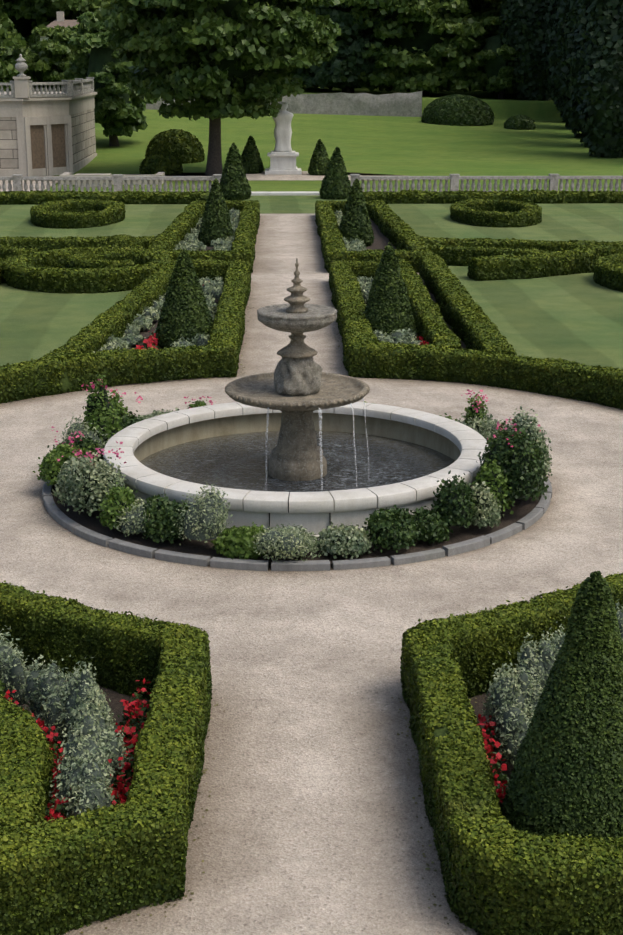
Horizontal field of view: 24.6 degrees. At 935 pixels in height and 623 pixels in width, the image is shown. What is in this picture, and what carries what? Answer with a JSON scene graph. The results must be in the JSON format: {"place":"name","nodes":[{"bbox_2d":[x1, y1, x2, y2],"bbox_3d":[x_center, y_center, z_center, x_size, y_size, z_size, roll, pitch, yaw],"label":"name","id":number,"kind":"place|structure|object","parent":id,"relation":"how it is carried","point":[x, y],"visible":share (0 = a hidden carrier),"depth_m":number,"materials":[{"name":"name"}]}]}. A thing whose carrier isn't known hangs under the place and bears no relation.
{"place":"outdoors","nodes":[
{"label":"outdoors","id":0,"kind":"place"},
{"bbox_2d":[0,0,31,55],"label":"shade tree","id":1,"kind":"object","parent":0,"point":[23,25],"visible":0.12,"depth_m":137.34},
{"bbox_2d":[13,76,30,97],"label":"pedestal","id":2,"kind":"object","parent":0,"point":[21,84],"depth_m":78.53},
{"bbox_2d":[15,54,27,76],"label":"pavilion urn","id":3,"kind":"object","parent":2,"relation":"on","point":[21,66],"visible":1,"depth_m":78.33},
{"bbox_2d":[4,690,70,821],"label":"flowers","id":4,"kind":"object","parent":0,"point":[49,739],"depth_m":12.84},
{"bbox_2d":[0,108,95,168],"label":"pavilion walls","id":5,"kind":"structure","parent":0,"point":[83,136],"depth_m":83.45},
{"bbox_2d":[16,117,26,169],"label":"pavilion pilasters","id":6,"kind":"object","parent":5,"relation":"attached to","point":[21,142],"visible":0.71,"depth_m":79.52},
{"bbox_2d":[0,97,94,116],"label":"frieze","id":7,"kind":"object","parent":5,"relation":"on","point":[40,109],"visible":0.62,"depth_m":80.25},
{"bbox_2d":[0,95,94,102],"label":"cornice","id":8,"kind":"structure","parent":7,"relation":"on","point":[44,101],"depth_m":80.04,"materials":[{"name":"stone"}]},
{"bbox_2d":[0,92,96,100],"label":"cornice","id":9,"kind":"structure","parent":8,"relation":"on","point":[53,98],"depth_m":80.07,"materials":[{"name":"stone"}]},
{"bbox_2d":[29,80,73,96],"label":"balustrade","id":10,"kind":"object","parent":9,"relation":"on","point":[68,87],"visible":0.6,"depth_m":80.40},
{"bbox_2d":[32,85,63,93],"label":"balusters","id":11,"kind":"object","parent":10,"relation":"attached to","point":[49,89],"visible":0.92,"depth_m":80.08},
{"bbox_2d":[61,77,93,95],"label":"balustrade","id":12,"kind":"object","parent":9,"relation":"on","point":[80,81],"visible":0.6,"depth_m":86.58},
{"bbox_2d":[30,124,65,168],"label":"door panels","id":13,"kind":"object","parent":5,"relation":"in","point":[38,146],"depth_m":80.80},
{"bbox_2d":[24,115,73,176],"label":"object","id":14,"kind":"object","parent":5,"relation":"attached to","point":[46,122],"visible":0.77,"depth_m":80.66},
{"bbox_2d":[33,51,65,89],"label":"shade tree","id":15,"kind":"object","parent":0,"point":[38,75],"visible":0.08,"depth_m":115.86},
{"bbox_2d":[0,204,187,365],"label":"lawn","id":16,"kind":"structure","parent":0,"point":[37,325],"depth_m":39.69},
{"bbox_2d":[0,244,36,259],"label":"hedge","id":17,"kind":"object","parent":16,"relation":"on","point":[7,248],"depth_m":45.73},
{"bbox_2d":[0,235,154,251],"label":"hedge","id":18,"kind":"object","parent":16,"relation":"on","point":[33,241],"depth_m":48.16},
{"bbox_2d":[30,198,125,228],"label":"circular hedge","id":19,"kind":"object","parent":16,"relation":"on","point":[58,210],"depth_m":57.43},
{"bbox_2d":[2,245,174,293],"bbox_3d":[-6.783,-6.089,43.619,5.269,0.778,5.749,0,16,-1],"label":"circular hedge","id":20,"kind":"object","parent":16,"relation":"on","point":[59,269],"depth_m":41.48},
{"bbox_2d":[0,190,209,204],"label":"boundary hedge","id":21,"kind":"object","parent":16,"relation":"on","point":[35,195],"depth_m":65.52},
{"bbox_2d":[64,250,153,268],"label":"hedge","id":22,"kind":"object","parent":16,"relation":"on","point":[90,260],"depth_m":44.03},
{"bbox_2d":[98,234,145,248],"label":"dome shrub","id":23,"kind":"object","parent":16,"relation":"on","point":[126,240],"depth_m":46.99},
{"bbox_2d":[142,200,259,272],"bbox_3d":[-3.743,-8.753,52.804,3.541,0.796,17.072,0,16,-1],"label":"hedge","id":24,"kind":"object","parent":16,"relation":"on","point":[178,229],"depth_m":49.85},
{"bbox_2d":[59,172,164,186],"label":"balustrade","id":25,"kind":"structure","parent":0,"point":[66,174],"depth_m":75.47,"materials":[{"name":"stone"}]},
{"bbox_2d":[105,678,151,805],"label":"flowers","id":26,"kind":"object","parent":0,"point":[120,786],"depth_m":13.47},
{"bbox_2d":[134,331,159,349],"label":"flowers","id":27,"kind":"object","parent":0,"point":[150,343],"depth_m":32.82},
{"bbox_2d":[173,217,206,250],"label":"silver foliage plants","id":28,"kind":"object","parent":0,"point":[194,232],"depth_m":49.96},
{"bbox_2d":[52,484,541,564],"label":"bed soil","id":29,"kind":"structure","parent":0,"point":[521,508],"depth_m":20.08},
{"bbox_2d":[33,373,514,559],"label":"bed shrubs","id":30,"kind":"object","parent":29,"relation":"on","point":[242,537],"depth_m":20.71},
{"bbox_2d":[58,413,505,562],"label":"silver shrubs","id":31,"kind":"object","parent":29,"relation":"on","point":[289,530],"depth_m":19.27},
{"bbox_2d":[42,476,551,570],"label":"bed kerb","id":32,"kind":"structure","parent":29,"relation":"on","point":[532,517],"depth_m":19.44,"materials":[{"name":"stone"}]},
{"bbox_2d":[47,409,550,552],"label":"bed shrubs","id":33,"kind":"object","parent":29,"relation":"on","point":[407,534],"depth_m":19.91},
{"bbox_2d":[51,404,552,558],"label":"shrubs","id":34,"kind":"object","parent":29,"relation":"on","point":[67,482],"depth_m":20.42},
{"bbox_2d":[51,379,540,463],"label":"pink flowers","id":35,"kind":"object","parent":34,"relation":"on","point":[90,455],"visible":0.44,"depth_m":22.66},
{"bbox_2d":[122,485,471,540],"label":"basin wall","id":36,"kind":"structure","parent":0,"point":[316,523],"depth_m":19.90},
{"bbox_2d":[103,402,487,512],"bbox_3d":[-0.225,-0.293,22.605,6.086,0.205,6.095,0,16,-1],"label":"basin coping","id":37,"kind":"object","parent":36,"relation":"on","point":[469,442],"visible":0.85,"depth_m":20.98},
{"bbox_2d":[0,213,622,934],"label":"gravel path","id":38,"kind":"structure","parent":0,"point":[310,821],"depth_m":17.08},
{"bbox_2d":[0,694,55,845],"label":"hedge","id":39,"kind":"object","parent":38,"relation":"on","point":[41,799],"depth_m":12.24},
{"bbox_2d":[18,667,150,752],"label":"bed soil","id":40,"kind":"structure","parent":38,"relation":"on","point":[115,704],"depth_m":15.08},
{"bbox_2d":[0,627,132,817],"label":"silver foliage plants","id":41,"kind":"object","parent":40,"relation":"on","point":[82,705],"depth_m":13.23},
{"bbox_2d":[0,580,212,934],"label":"hedge","id":42,"kind":"object","parent":38,"relation":"on","point":[191,743],"depth_m":11.93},
{"bbox_2d":[41,261,175,359],"bbox_3d":[-4.675,-3.889,35.990,2.144,0.750,14.249,0,16,-1],"label":"hedge","id":43,"kind":"object","parent":38,"relation":"on","point":[154,286],"depth_m":33.90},
{"bbox_2d":[0,258,251,403],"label":"hedge","id":44,"kind":"object","parent":38,"relation":"on","point":[236,276],"depth_m":29.84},
{"bbox_2d":[108,299,218,386],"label":"bed soil","id":45,"kind":"structure","parent":38,"relation":"on","point":[144,333],"depth_m":34.85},
{"bbox_2d":[93,293,165,352],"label":"silver foliage plants","id":46,"kind":"object","parent":45,"relation":"on","point":[132,325],"depth_m":34.49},
{"bbox_2d":[155,250,213,348],"bbox_3d":[-2.964,-3.910,33.266,1.486,2.291,1.499,0,16,-1],"label":"topiary","id":47,"kind":"object","parent":45,"relation":"on","point":[180,317],"depth_m":32.94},
{"bbox_2d":[150,276,223,347],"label":"silver foliage plants","id":48,"kind":"object","parent":45,"relation":"on","point":[210,303],"depth_m":37.73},
{"bbox_2d":[198,178,233,245],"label":"topiary","id":49,"kind":"object","parent":38,"relation":"on","point":[220,219],"depth_m":50.89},
{"bbox_2d":[210,208,240,250],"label":"silver foliage plants","id":50,"kind":"object","parent":38,"relation":"on","point":[226,241],"depth_m":50.27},
{"bbox_2d":[80,688,483,933],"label":"leaf litter","id":51,"kind":"object","parent":38,"relation":"on","point":[207,810],"visible":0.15,"depth_m":12.36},
{"bbox_2d":[226,372,367,480],"bbox_3d":[-0.221,-0.512,22.544,2.233,1.600,2.237,0,16,-1],"label":"fountain lower bowl","id":52,"kind":"object","parent":38,"relation":"on","point":[297,454],"visible":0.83,"depth_m":22.29,"materials":[{"name":"stone"}]},
{"bbox_2d":[225,380,369,406],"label":"fountain beads","id":53,"kind":"object","parent":52,"relation":"on","point":[305,404],"visible":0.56,"depth_m":21.45,"materials":[{"name":"stone"}]},
{"bbox_2d":[273,357,322,395],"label":"fountain stone block","id":54,"kind":"structure","parent":52,"relation":"on","point":[297,376],"depth_m":22.05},
{"bbox_2d":[277,333,316,357],"bbox_3d":[-0.224,-1.933,22.131,0.632,0.400,0.650,0,16,-1],"label":"fountain pedestal","id":55,"kind":"object","parent":54,"relation":"on","point":[296,347],"visible":0.92,"depth_m":22.00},
{"bbox_2d":[257,304,336,332],"bbox_3d":[-0.223,-2.268,22.037,1.240,0.335,1.240,0,16,-1],"label":"upper fountain bowl","id":56,"kind":"object","parent":55,"relation":"on","point":[278,317],"visible":0.92,"depth_m":21.66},
{"bbox_2d":[284,258,309,312],"bbox_3d":[-0.223,-2.799,21.884,0.410,0.840,0.410,0,16,-1],"label":"fountain finial","id":57,"kind":"object","parent":56,"relation":"on","point":[296,299],"visible":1,"depth_m":21.83,"materials":[{"name":"stone"}]},
{"bbox_2d":[269,413,334,529],"bbox_3d":[-0.223,-0.027,22.684,5.860,0.630,5.860,0,16,-1],"label":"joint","id":58,"kind":"object","parent":38,"relation":"on","point":[288,511],"depth_m":19.87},
{"bbox_2d":[140,431,454,495],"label":"water","id":59,"kind":"structure","parent":58,"relation":"in","point":[235,461],"depth_m":23.29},
{"bbox_2d":[134,413,460,461],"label":"wall","id":60,"kind":"structure","parent":58,"relation":"in","point":[230,425],"depth_m":24.76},
{"bbox_2d":[319,147,350,199],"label":"topiary","id":61,"kind":"object","parent":38,"relation":"on","point":[332,174],"depth_m":67.65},
{"bbox_2d":[362,217,396,249],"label":"bed soil","id":62,"kind":"structure","parent":38,"relation":"on","point":[381,240],"depth_m":52.75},
{"bbox_2d":[334,210,366,250],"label":"silver foliage plants","id":63,"kind":"object","parent":62,"relation":"on","point":[353,246],"depth_m":49.79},
{"bbox_2d":[339,179,374,246],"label":"topiary","id":64,"kind":"object","parent":62,"relation":"on","point":[357,233],"depth_m":50.82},
{"bbox_2d":[364,282,468,383],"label":"bed soil","id":65,"kind":"structure","parent":38,"relation":"on","point":[432,297],"depth_m":35.61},
{"bbox_2d":[357,275,422,344],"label":"silver foliage plants","id":66,"kind":"object","parent":65,"relation":"on","point":[385,337],"depth_m":32.91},
{"bbox_2d":[364,242,416,335],"bbox_3d":[1.846,-4.157,33.918,1.377,2.402,1.393,0,16,-1],"label":"topiary","id":67,"kind":"object","parent":65,"relation":"on","point":[375,315],"depth_m":33.58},
{"bbox_2d":[399,260,461,348],"bbox_3d":[2.825,-4.099,36.665,0.712,0.766,13.096,0,16,-1],"label":"hedge","id":68,"kind":"object","parent":65,"relation":"on","point":[428,322],"depth_m":34.50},
{"bbox_2d":[328,259,622,409],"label":"hedge","id":69,"kind":"object","parent":38,"relation":"on","point":[348,301],"depth_m":29.85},
{"bbox_2d":[468,692,513,789],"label":"bed soil","id":70,"kind":"structure","parent":38,"relation":"on","point":[478,705],"depth_m":14.88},
{"bbox_2d":[476,714,508,810],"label":"flowers","id":71,"kind":"object","parent":70,"relation":"on","point":[497,744],"depth_m":13.08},
{"bbox_2d":[399,572,622,934],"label":"hedge","id":72,"kind":"object","parent":70,"relation":"on","point":[454,859],"depth_m":11.69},
{"bbox_2d":[482,599,622,763],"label":"silver plants","id":73,"kind":"object","parent":70,"relation":"on","point":[555,638],"depth_m":13.55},
{"bbox_2d":[501,570,622,839],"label":"topiary","id":74,"kind":"object","parent":70,"relation":"on","point":[529,749],"depth_m":11.33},
{"bbox_2d":[6,77,622,191],"bbox_3d":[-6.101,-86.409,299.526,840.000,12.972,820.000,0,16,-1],"label":"ground","id":75,"kind":"structure","parent":0,"point":[417,146],"depth_m":99.59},
{"bbox_2d":[0,0,26,90],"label":"tree","id":76,"kind":"object","parent":75,"relation":"on","point":[10,36],"visible":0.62,"depth_m":107.79,"materials":[{"name":"green plant"}]},
{"bbox_2d":[0,180,57,191],"bbox_3d":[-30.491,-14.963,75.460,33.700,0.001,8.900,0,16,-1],"label":"balusters","id":77,"kind":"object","parent":75,"relation":"on","point":[28,183],"depth_m":75.87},
{"bbox_2d":[0,0,68,78],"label":"tree","id":78,"kind":"object","parent":75,"relation":"on","point":[7,6],"depth_m":134.16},
{"bbox_2d":[0,153,96,176],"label":"building base","id":79,"kind":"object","parent":75,"relation":"on","point":[78,166],"depth_m":80.93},
{"bbox_2d":[10,24,90,90],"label":"tree","id":80,"kind":"object","parent":75,"relation":"on","point":[56,48],"depth_m":114.46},
{"bbox_2d":[15,0,140,73],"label":"tree","id":81,"kind":"object","parent":75,"relation":"on","point":[37,10],"visible":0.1,"depth_m":131.03,"materials":[{"name":"green plant"}]},
{"bbox_2d":[0,174,221,191],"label":"balustrade","id":82,"kind":"object","parent":75,"relation":"on","point":[17,179],"visible":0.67,"depth_m":69.49,"materials":[{"name":"stone"}]},
{"bbox_2d":[0,180,211,191],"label":"balusters","id":83,"kind":"object","parent":82,"relation":"attached to","point":[104,187],"visible":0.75,"depth_m":69.68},
{"bbox_2d":[63,7,159,146],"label":"tree","id":84,"kind":"object","parent":75,"relation":"on","point":[128,118],"depth_m":95.29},
{"bbox_2d":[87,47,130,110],"bbox_3d":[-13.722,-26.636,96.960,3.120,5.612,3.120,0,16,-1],"label":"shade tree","id":85,"kind":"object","parent":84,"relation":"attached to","point":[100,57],"visible":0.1,"depth_m":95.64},
{"bbox_2d":[145,129,204,163],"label":"dome shrub","id":86,"kind":"object","parent":75,"relation":"on","point":[154,142],"depth_m":89.35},
{"bbox_2d":[33,171,404,180],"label":"monument paving","id":87,"kind":"structure","parent":75,"relation":"on","point":[305,175],"depth_m":81.25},
{"bbox_2d":[139,152,182,174],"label":"dome shrub","id":88,"kind":"object","parent":87,"relation":"on","point":[176,165],"depth_m":81.71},
{"bbox_2d":[94,0,344,175],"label":"tree","id":89,"kind":"object","parent":87,"relation":"on","point":[289,38],"depth_m":75.98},
{"bbox_2d":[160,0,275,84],"bbox_3d":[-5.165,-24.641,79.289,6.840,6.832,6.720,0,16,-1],"label":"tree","id":90,"kind":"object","parent":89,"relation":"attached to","point":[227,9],"visible":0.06,"depth_m":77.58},
{"bbox_2d":[241,136,263,173],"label":"topiary","id":91,"kind":"object","parent":87,"relation":"on","point":[256,165],"depth_m":82.42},
{"bbox_2d":[265,151,301,174],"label":"monument plinth","id":92,"kind":"structure","parent":87,"relation":"on","point":[282,163],"depth_m":81.95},
{"bbox_2d":[272,102,292,151],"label":"monument sculpture","id":93,"kind":"object","parent":92,"relation":"on","point":[282,128],"visible":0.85,"depth_m":81.94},
{"bbox_2d":[308,139,329,174],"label":"topiary","id":94,"kind":"object","parent":87,"relation":"on","point":[324,160],"depth_m":81.23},
{"bbox_2d":[146,91,421,116],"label":"retaining wall","id":95,"kind":"structure","parent":75,"relation":"on","point":[396,104],"depth_m":124.16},
{"bbox_2d":[251,191,319,195],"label":"terrace step","id":96,"kind":"object","parent":75,"relation":"on","point":[286,193],"visible":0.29,"depth_m":69.74,"materials":[{"name":"stone"}]},
{"bbox_2d":[230,195,346,213],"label":"lawn","id":97,"kind":"structure","parent":75,"relation":"on","point":[281,204],"depth_m":65.95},
{"bbox_2d":[219,143,251,199],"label":"topiary","id":98,"kind":"object","parent":97,"relation":"on","point":[231,186],"depth_m":67.35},
{"bbox_2d":[303,0,391,92],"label":"tree","id":99,"kind":"object","parent":75,"relation":"on","point":[330,76],"depth_m":128.98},
{"bbox_2d":[340,0,506,95],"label":"tree","id":100,"kind":"object","parent":75,"relation":"on","point":[411,72],"depth_m":126.67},
{"bbox_2d":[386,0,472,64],"bbox_3d":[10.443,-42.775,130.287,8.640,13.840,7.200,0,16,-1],"label":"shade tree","id":101,"kind":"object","parent":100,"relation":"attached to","point":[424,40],"visible":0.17,"depth_m":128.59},
{"bbox_2d":[421,94,494,125],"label":"dome shrub","id":102,"kind":"object","parent":75,"relation":"on","point":[455,100],"depth_m":115.50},
{"bbox_2d":[350,174,622,191],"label":"balustrade","id":103,"kind":"object","parent":75,"relation":"on","point":[552,178],"visible":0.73,"depth_m":69.83,"materials":[{"name":"stone"}]},
{"bbox_2d":[361,179,622,191],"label":"balusters","id":104,"kind":"object","parent":103,"relation":"attached to","point":[495,186],"visible":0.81,"depth_m":70.04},
{"bbox_2d":[465,16,528,98],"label":"tree","id":105,"kind":"object","parent":75,"relation":"on","point":[502,80],"depth_m":126.07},
{"bbox_2d":[504,114,535,129],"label":"dome shrub","id":106,"kind":"object","parent":75,"relation":"on","point":[515,120],"depth_m":113.14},
{"bbox_2d":[498,0,552,100],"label":"conifer","id":107,"kind":"object","parent":75,"relation":"on","point":[505,11],"visible":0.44,"depth_m":124.47,"materials":[{"name":"green plant"}]},
{"bbox_2d":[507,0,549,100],"bbox_3d":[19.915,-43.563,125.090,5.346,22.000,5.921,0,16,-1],"label":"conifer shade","id":108,"kind":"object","parent":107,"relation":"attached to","point":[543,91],"visible":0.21,"depth_m":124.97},
{"bbox_2d":[541,0,564,121],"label":"conifer","id":109,"kind":"object","parent":75,"relation":"on","point":[550,16],"visible":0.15,"depth_m":121.02,"materials":[{"name":"green plant"}]},
{"bbox_2d":[547,0,577,129],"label":"conifer","id":110,"kind":"object","parent":75,"relation":"on","point":[554,58],"visible":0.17,"depth_m":113.50,"materials":[{"name":"green plant"}]},
{"bbox_2d":[556,0,583,137],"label":"conifer","id":111,"kind":"object","parent":75,"relation":"on","point":[564,26],"visible":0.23,"depth_m":105.78,"materials":[{"name":"green plant"}]},
{"bbox_2d":[560,0,589,145],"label":"conifer","id":112,"kind":"object","parent":75,"relation":"on","point":[570,53],"visible":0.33,"depth_m":98.89,"materials":[{"name":"green plant"}]},
{"bbox_2d":[576,0,622,157],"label":"conifer","id":113,"kind":"object","parent":75,"relation":"on","point":[591,72],"visible":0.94,"depth_m":91.19,"materials":[{"name":"green plant"}]},
{"bbox_2d":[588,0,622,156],"bbox_3d":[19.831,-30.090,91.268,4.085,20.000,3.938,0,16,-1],"label":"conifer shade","id":114,"kind":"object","parent":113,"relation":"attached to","point":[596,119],"visible":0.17,"depth_m":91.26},
{"bbox_2d":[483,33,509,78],"bbox_3d":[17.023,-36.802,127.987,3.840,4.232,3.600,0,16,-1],"label":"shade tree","id":115,"kind":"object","parent":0,"point":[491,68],"visible":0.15,"depth_m":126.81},
{"bbox_2d":[387,203,622,368],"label":"lawn","id":116,"kind":"structure","parent":0,"point":[577,318],"depth_m":40.86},
{"bbox_2d":[315,199,434,272],"bbox_3d":[2.009,-8.793,52.924,3.524,0.796,17.063,0,16,-1],"label":"hedge","id":117,"kind":"object","parent":116,"relation":"on","point":[402,236],"depth_m":49.54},
{"bbox_2d":[418,254,516,354],"bbox_3d":[3.809,-4.236,37.116,0.795,0.785,15.191,0,16,-1],"label":"hedge","id":118,"kind":"object","parent":116,"relation":"on","point":[472,316],"depth_m":35.11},
{"bbox_2d":[424,243,548,265],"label":"hedge","id":119,"kind":"object","parent":116,"relation":"on","point":[455,250],"depth_m":46.25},
{"bbox_2d":[363,189,622,203],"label":"boundary hedge","id":120,"kind":"object","parent":116,"relation":"on","point":[429,195],"depth_m":65.88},
{"bbox_2d":[450,198,541,227],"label":"circular hedge","id":121,"kind":"object","parent":116,"relation":"on","point":[533,210],"depth_m":57.76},
{"bbox_2d":[422,236,622,251],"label":"hedge","id":122,"kind":"object","parent":116,"relation":"on","point":[514,243],"depth_m":47.61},
{"bbox_2d":[467,248,600,280],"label":"hedge","id":123,"kind":"object","parent":116,"relation":"on","point":[507,259],"depth_m":43.78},
{"bbox_2d":[574,243,622,256],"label":"hedge","id":124,"kind":"object","parent":116,"relation":"on","point":[601,249],"depth_m":46.06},
{"bbox_2d":[593,252,622,291],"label":"hedge","id":125,"kind":"object","parent":116,"relation":"on","point":[614,263],"depth_m":42.10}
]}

